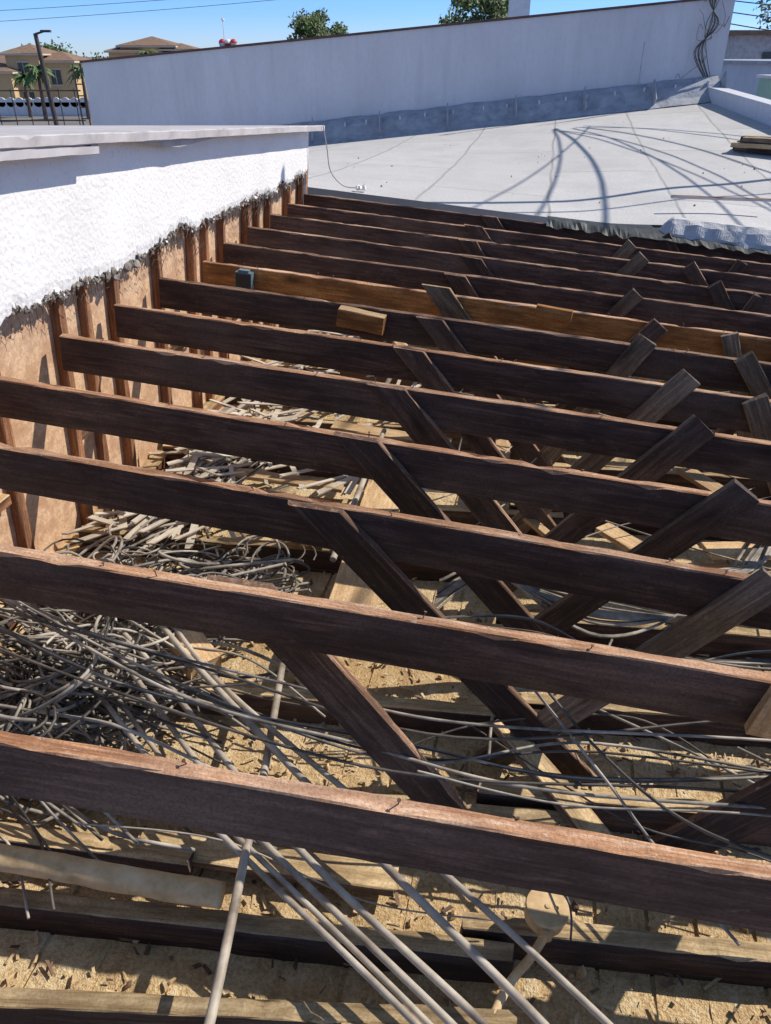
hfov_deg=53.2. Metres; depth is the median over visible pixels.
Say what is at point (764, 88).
green wall pier
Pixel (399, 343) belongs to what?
loose board
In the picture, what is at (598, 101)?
cant flashing
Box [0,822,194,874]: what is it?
cross board
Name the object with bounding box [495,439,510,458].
catwalk board
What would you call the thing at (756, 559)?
loose electrical cable
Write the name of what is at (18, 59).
tile roof house
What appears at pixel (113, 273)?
broken mortar edge
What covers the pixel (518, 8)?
white chimney
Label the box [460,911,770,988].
ceiling joist
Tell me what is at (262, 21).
sky
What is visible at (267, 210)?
stud
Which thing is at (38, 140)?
fascia board
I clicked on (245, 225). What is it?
stud
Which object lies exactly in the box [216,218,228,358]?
stud
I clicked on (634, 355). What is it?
diagonal brace
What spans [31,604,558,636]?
ceiling joist
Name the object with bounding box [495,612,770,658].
ceiling joist
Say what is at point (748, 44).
dark roof building
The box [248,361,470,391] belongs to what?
ceiling joist
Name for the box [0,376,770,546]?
roof joist
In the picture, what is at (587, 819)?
loose board
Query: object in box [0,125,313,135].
eave roof slab
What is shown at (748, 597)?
diagonal brace
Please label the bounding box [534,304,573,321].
wood block
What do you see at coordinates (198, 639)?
wood block
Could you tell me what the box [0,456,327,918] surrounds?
cable pile
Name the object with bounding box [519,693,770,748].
ceiling joist
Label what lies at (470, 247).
diagonal brace
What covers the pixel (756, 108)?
side parapet
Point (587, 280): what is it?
roof joist
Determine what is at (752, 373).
diagonal brace
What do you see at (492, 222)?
diagonal brace
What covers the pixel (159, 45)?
tile roof house
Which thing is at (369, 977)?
metal conduit
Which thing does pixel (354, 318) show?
wood block
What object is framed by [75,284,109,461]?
short stud
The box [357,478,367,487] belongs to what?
loose board
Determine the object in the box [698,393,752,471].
diagonal brace
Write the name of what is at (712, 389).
ceiling joist
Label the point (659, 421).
ceiling joist
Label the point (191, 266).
stud
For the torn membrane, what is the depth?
5.05 m
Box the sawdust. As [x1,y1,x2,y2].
[0,344,770,1023]
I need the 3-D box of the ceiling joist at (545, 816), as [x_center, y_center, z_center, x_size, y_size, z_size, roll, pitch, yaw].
[-0.485,0.774,2.091,1.958,0.124,0.047,4,32,4]
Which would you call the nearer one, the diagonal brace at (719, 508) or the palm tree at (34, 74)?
the diagonal brace at (719, 508)
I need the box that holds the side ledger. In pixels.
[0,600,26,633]
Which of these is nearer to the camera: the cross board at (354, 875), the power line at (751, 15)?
the cross board at (354, 875)
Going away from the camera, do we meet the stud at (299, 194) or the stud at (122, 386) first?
the stud at (122, 386)
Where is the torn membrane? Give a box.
[546,216,770,253]
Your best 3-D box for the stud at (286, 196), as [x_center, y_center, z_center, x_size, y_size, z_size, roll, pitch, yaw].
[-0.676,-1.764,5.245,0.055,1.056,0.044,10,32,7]
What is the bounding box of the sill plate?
[3,326,284,634]
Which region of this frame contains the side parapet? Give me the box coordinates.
[708,87,770,125]
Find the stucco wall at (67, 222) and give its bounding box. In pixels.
[0,132,308,325]
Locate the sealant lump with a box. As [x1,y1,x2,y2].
[356,183,366,191]
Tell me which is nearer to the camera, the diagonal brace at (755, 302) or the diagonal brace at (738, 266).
the diagonal brace at (755, 302)
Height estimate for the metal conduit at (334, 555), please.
0.047 m
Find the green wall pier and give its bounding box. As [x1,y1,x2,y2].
[756,75,770,99]
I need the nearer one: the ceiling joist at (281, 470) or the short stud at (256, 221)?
the ceiling joist at (281, 470)
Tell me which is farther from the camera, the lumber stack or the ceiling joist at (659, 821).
the lumber stack
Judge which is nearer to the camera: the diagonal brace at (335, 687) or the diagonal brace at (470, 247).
the diagonal brace at (335, 687)
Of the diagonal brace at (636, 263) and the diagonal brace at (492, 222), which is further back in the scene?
the diagonal brace at (492, 222)
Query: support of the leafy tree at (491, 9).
on the ground
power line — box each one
[0,0,270,21]
[731,0,770,30]
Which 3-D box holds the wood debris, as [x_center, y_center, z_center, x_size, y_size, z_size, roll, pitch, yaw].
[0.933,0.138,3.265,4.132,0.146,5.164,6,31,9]
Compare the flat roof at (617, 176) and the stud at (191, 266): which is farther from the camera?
the flat roof at (617, 176)
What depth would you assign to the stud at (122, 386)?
3.18 m
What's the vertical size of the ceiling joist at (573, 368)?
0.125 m
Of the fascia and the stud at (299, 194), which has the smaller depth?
the fascia
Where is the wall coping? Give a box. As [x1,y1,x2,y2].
[79,0,699,62]
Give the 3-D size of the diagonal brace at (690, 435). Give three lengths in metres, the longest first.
1.016 x 0.098 x 0.026 m
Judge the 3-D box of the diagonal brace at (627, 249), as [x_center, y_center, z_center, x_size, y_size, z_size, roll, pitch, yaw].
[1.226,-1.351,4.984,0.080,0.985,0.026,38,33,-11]
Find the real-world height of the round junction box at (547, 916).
0.113 m
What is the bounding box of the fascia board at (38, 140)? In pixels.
[0,125,324,149]
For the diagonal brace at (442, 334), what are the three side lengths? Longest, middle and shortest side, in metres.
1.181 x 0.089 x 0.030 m
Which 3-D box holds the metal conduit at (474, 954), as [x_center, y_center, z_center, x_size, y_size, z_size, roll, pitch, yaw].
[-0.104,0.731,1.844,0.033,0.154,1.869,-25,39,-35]
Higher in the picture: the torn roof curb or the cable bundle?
the cable bundle
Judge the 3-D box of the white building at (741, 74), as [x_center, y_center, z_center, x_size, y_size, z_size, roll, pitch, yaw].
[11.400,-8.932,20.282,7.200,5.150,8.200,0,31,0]
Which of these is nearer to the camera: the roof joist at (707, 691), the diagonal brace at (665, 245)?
the roof joist at (707, 691)
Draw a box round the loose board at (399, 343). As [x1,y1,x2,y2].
[391,341,407,345]
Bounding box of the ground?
[0,57,106,124]
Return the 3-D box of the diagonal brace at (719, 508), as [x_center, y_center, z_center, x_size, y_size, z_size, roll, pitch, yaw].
[0.653,0.236,2.342,0.098,1.030,0.026,40,32,-12]
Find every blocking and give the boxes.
[0,493,11,512]
[169,345,185,350]
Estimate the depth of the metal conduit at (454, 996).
1.65 m
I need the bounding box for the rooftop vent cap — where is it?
[219,18,236,45]
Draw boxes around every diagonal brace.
[207,574,466,809]
[288,500,597,782]
[333,431,544,632]
[366,382,564,605]
[393,346,555,536]
[415,316,549,466]
[422,284,566,462]
[444,272,544,405]
[458,239,485,256]
[460,256,494,277]
[464,224,492,241]
[474,568,770,766]
[480,215,504,229]
[503,414,714,592]
[510,318,667,459]
[511,369,700,533]
[534,478,758,635]
[540,333,655,466]
[561,287,643,368]
[611,239,636,258]
[615,251,648,275]
[644,774,770,852]
[657,232,679,251]
[682,261,708,285]
[697,293,765,387]
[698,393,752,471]
[707,280,734,309]
[720,331,751,437]
[727,259,746,272]
[734,351,770,398]
[742,392,770,493]
[744,685,770,738]
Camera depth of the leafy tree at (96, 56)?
116.50 m
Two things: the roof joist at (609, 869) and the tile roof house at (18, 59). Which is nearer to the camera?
the roof joist at (609, 869)
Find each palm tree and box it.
[12,73,35,116]
[21,64,53,119]
[66,65,90,118]
[135,49,157,54]
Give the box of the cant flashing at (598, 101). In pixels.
[287,71,727,146]
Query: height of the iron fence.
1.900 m
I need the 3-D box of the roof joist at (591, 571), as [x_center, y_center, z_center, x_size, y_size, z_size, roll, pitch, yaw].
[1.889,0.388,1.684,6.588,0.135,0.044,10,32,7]
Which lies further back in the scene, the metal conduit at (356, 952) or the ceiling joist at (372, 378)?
the ceiling joist at (372, 378)
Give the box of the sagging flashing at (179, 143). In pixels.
[129,137,216,146]
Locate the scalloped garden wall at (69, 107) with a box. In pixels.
[0,97,90,115]
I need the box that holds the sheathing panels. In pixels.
[0,182,295,552]
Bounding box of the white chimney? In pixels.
[508,0,530,16]
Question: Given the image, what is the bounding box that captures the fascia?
[0,145,98,161]
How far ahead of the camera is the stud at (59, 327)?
2.85 m
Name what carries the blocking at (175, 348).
attached to the stud at (166, 394)
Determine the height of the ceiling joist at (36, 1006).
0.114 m
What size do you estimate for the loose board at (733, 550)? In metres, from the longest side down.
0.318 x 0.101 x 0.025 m
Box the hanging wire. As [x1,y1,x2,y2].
[322,125,355,187]
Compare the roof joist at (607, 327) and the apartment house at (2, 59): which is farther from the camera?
the apartment house at (2, 59)
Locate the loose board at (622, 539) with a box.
[595,523,674,560]
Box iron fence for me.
[0,64,90,124]
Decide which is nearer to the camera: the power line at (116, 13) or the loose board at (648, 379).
the loose board at (648, 379)
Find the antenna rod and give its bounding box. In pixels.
[637,42,644,88]
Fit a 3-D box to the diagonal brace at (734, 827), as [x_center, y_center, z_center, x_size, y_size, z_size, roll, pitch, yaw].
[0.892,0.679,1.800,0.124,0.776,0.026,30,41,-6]
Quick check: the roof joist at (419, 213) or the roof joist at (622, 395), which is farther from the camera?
the roof joist at (419, 213)
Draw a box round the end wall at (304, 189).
[303,176,305,204]
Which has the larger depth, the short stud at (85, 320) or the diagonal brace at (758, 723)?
the short stud at (85, 320)
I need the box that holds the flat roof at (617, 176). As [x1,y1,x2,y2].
[308,102,770,228]
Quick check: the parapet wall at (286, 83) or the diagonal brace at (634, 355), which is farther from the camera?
the parapet wall at (286, 83)
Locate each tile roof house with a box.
[0,44,90,98]
[104,36,199,57]
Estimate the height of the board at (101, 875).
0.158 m
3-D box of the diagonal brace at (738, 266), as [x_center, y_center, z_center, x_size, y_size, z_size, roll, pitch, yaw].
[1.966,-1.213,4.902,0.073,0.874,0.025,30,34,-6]
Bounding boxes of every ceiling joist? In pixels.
[0,667,539,737]
[0,887,513,983]
[0,987,517,1023]
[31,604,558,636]
[78,525,458,581]
[162,444,345,478]
[226,397,554,407]
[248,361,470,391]
[252,416,495,450]
[285,326,427,346]
[304,496,563,535]
[338,1023,381,1023]
[378,794,570,827]
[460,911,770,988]
[476,783,770,846]
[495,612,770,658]
[509,503,735,541]
[519,460,770,500]
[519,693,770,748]
[543,401,718,429]
[568,367,592,371]
[636,379,728,391]
[675,560,770,572]
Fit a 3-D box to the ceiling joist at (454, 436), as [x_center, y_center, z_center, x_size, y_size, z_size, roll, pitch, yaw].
[-0.104,-0.410,4.033,1.834,0.124,0.049,4,32,3]
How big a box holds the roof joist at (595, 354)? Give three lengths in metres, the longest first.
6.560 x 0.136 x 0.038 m
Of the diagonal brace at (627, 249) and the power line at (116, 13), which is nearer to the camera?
the diagonal brace at (627, 249)
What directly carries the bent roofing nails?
on the roof joist at (707, 691)
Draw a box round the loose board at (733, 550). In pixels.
[700,541,770,559]
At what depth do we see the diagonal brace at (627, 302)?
3.78 m
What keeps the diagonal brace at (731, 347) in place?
on the ceiling
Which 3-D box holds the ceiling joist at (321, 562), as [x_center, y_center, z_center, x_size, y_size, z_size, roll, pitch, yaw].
[-0.340,0.184,3.063,1.806,0.124,0.047,4,32,5]
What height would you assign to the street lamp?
5.919 m
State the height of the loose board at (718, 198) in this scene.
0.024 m
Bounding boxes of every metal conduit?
[56,638,420,1023]
[69,632,432,1023]
[104,631,456,1023]
[121,631,489,1023]
[158,625,548,1023]
[173,628,612,1023]
[204,660,285,1023]
[330,428,386,561]
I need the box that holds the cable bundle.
[676,0,729,76]
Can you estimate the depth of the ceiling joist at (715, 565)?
2.98 m
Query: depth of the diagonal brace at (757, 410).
2.76 m
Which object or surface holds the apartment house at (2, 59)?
on the ground
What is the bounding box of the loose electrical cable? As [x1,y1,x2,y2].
[0,383,770,945]
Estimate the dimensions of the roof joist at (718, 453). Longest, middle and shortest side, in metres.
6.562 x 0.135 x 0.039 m
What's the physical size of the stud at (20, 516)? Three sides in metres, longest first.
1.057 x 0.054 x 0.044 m
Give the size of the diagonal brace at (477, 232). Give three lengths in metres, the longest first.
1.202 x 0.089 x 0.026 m
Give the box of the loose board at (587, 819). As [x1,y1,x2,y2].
[492,719,612,835]
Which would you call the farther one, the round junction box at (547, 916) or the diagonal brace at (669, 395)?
the diagonal brace at (669, 395)
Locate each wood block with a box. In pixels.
[168,630,221,679]
[336,305,386,334]
[516,359,561,367]
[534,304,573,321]
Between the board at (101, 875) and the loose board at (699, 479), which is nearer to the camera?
the board at (101, 875)
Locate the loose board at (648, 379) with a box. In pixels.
[638,377,662,381]
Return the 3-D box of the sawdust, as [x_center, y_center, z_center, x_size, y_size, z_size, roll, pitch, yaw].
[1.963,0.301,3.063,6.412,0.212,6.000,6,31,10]
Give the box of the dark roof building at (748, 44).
[724,30,770,58]
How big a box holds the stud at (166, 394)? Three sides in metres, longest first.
1.057 x 0.056 x 0.045 m
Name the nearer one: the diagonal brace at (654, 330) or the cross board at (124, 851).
the cross board at (124, 851)
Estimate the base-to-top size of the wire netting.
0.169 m
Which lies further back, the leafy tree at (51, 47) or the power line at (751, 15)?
the leafy tree at (51, 47)
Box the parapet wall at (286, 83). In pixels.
[82,0,734,226]
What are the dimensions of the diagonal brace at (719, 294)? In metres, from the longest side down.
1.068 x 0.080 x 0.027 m
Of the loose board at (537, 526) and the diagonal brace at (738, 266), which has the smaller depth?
the loose board at (537, 526)
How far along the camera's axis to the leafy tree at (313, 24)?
50.38 m
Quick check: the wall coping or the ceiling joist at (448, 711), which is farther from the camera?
the wall coping
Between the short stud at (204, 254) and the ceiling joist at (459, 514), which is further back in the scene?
the short stud at (204, 254)
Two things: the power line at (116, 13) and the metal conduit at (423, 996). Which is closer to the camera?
the metal conduit at (423, 996)
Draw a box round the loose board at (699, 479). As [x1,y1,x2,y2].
[676,468,722,491]
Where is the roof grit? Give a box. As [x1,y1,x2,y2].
[347,121,755,205]
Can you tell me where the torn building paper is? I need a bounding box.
[0,178,302,344]
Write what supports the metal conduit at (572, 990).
on the ceiling
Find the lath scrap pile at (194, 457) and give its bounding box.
[61,330,428,551]
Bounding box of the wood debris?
[1,345,770,1023]
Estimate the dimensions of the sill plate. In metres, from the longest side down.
5.106 x 0.099 x 0.058 m
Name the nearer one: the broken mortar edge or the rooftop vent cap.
the broken mortar edge
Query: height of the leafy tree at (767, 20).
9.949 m
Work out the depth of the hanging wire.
5.29 m
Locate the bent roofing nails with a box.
[101,247,727,819]
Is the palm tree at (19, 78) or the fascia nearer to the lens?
the fascia
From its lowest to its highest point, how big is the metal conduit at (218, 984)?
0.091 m
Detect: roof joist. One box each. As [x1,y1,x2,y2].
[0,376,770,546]
[0,442,770,629]
[0,544,770,726]
[0,730,770,932]
[59,333,770,481]
[114,304,770,432]
[159,277,770,392]
[203,260,770,361]
[223,242,770,337]
[247,226,770,314]
[270,214,770,293]
[287,203,770,277]
[304,194,770,263]
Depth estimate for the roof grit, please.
7.00 m
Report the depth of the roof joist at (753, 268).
4.84 m
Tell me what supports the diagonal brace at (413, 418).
on the ceiling
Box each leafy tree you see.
[28,36,70,51]
[59,45,76,53]
[82,52,108,58]
[287,8,348,39]
[438,0,508,23]
[752,0,770,29]
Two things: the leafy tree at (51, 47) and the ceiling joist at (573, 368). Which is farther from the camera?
the leafy tree at (51, 47)
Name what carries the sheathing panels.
attached to the end wall at (304, 189)
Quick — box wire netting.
[0,177,306,338]
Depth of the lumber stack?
7.57 m
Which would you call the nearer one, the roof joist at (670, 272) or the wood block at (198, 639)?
the wood block at (198, 639)
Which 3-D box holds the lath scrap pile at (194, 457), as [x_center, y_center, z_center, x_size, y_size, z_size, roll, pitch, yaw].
[-0.340,-0.499,3.979,1.486,0.214,2.664,5,31,9]
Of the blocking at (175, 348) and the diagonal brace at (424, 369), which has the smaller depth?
the diagonal brace at (424, 369)
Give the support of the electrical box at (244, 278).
attached to the roof joist at (607, 327)
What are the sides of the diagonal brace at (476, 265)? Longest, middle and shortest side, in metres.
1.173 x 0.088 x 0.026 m
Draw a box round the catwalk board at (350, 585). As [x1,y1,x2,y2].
[329,479,399,606]
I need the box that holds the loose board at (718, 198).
[670,195,770,201]
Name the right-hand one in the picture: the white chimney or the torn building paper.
the white chimney
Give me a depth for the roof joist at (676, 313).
3.87 m
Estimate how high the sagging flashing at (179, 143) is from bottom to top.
0.060 m
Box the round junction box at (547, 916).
[491,890,574,1013]
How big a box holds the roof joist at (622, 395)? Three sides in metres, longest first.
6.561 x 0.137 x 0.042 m
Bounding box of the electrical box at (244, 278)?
[235,268,253,289]
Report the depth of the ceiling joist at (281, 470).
3.73 m
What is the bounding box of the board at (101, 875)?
[0,843,225,908]
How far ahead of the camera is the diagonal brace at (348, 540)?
1.96 m
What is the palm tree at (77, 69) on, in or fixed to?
on the ground
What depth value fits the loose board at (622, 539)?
3.08 m
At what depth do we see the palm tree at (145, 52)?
94.25 m
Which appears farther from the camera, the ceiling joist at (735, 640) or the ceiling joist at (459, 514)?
the ceiling joist at (459, 514)
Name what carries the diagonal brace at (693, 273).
attached to the ceiling
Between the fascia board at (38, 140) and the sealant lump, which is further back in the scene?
the sealant lump
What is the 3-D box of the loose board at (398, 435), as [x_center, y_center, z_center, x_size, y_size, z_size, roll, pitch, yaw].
[0.026,-0.382,3.797,0.611,0.023,0.094,10,32,14]
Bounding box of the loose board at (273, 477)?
[233,468,345,492]
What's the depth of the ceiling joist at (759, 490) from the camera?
3.62 m
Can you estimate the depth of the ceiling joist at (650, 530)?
3.33 m
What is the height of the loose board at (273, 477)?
0.024 m
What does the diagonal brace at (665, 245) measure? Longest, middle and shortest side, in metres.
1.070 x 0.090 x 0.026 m
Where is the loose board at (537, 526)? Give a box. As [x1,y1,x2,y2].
[523,518,549,535]
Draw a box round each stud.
[0,371,34,549]
[48,297,93,525]
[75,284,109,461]
[104,277,136,466]
[149,247,172,404]
[184,230,202,408]
[199,221,214,400]
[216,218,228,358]
[240,201,251,360]
[252,201,259,323]
[264,198,271,325]
[281,182,291,325]
[296,179,303,204]
[306,169,307,193]
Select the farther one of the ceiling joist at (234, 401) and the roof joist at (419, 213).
the roof joist at (419, 213)
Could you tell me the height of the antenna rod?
0.681 m
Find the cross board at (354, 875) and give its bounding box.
[139,827,398,896]
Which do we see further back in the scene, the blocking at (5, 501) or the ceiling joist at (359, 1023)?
the blocking at (5, 501)
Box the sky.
[0,0,770,56]
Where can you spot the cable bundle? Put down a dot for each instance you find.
(706, 37)
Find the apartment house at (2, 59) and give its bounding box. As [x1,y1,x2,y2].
[0,55,5,63]
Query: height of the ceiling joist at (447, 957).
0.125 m
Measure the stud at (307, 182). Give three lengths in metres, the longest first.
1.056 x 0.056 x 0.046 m
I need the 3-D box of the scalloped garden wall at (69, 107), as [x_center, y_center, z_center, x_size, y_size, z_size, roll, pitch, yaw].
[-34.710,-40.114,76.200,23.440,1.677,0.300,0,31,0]
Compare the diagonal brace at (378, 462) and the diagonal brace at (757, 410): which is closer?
the diagonal brace at (378, 462)
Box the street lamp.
[33,30,58,124]
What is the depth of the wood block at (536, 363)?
3.67 m
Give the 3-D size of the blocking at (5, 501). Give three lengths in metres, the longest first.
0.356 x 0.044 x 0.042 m
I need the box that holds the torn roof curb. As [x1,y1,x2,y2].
[651,217,770,250]
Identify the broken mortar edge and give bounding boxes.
[0,171,306,334]
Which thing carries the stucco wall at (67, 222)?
attached to the end wall at (304, 189)
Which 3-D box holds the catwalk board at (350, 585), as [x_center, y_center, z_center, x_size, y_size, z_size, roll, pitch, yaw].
[-0.062,0.123,2.897,0.164,0.025,1.103,8,31,4]
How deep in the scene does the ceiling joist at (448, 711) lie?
2.34 m
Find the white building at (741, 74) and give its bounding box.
[720,59,770,95]
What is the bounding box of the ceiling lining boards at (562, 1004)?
[0,346,770,1023]
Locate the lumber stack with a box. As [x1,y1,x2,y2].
[730,135,770,153]
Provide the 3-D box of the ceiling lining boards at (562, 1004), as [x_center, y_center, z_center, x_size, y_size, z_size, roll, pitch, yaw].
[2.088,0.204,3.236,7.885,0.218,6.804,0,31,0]
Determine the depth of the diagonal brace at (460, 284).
3.88 m
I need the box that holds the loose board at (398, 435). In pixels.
[331,421,451,443]
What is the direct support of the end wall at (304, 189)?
on the ground
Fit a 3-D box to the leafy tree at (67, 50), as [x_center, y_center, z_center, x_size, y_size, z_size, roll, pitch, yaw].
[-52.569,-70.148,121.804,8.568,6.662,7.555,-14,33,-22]

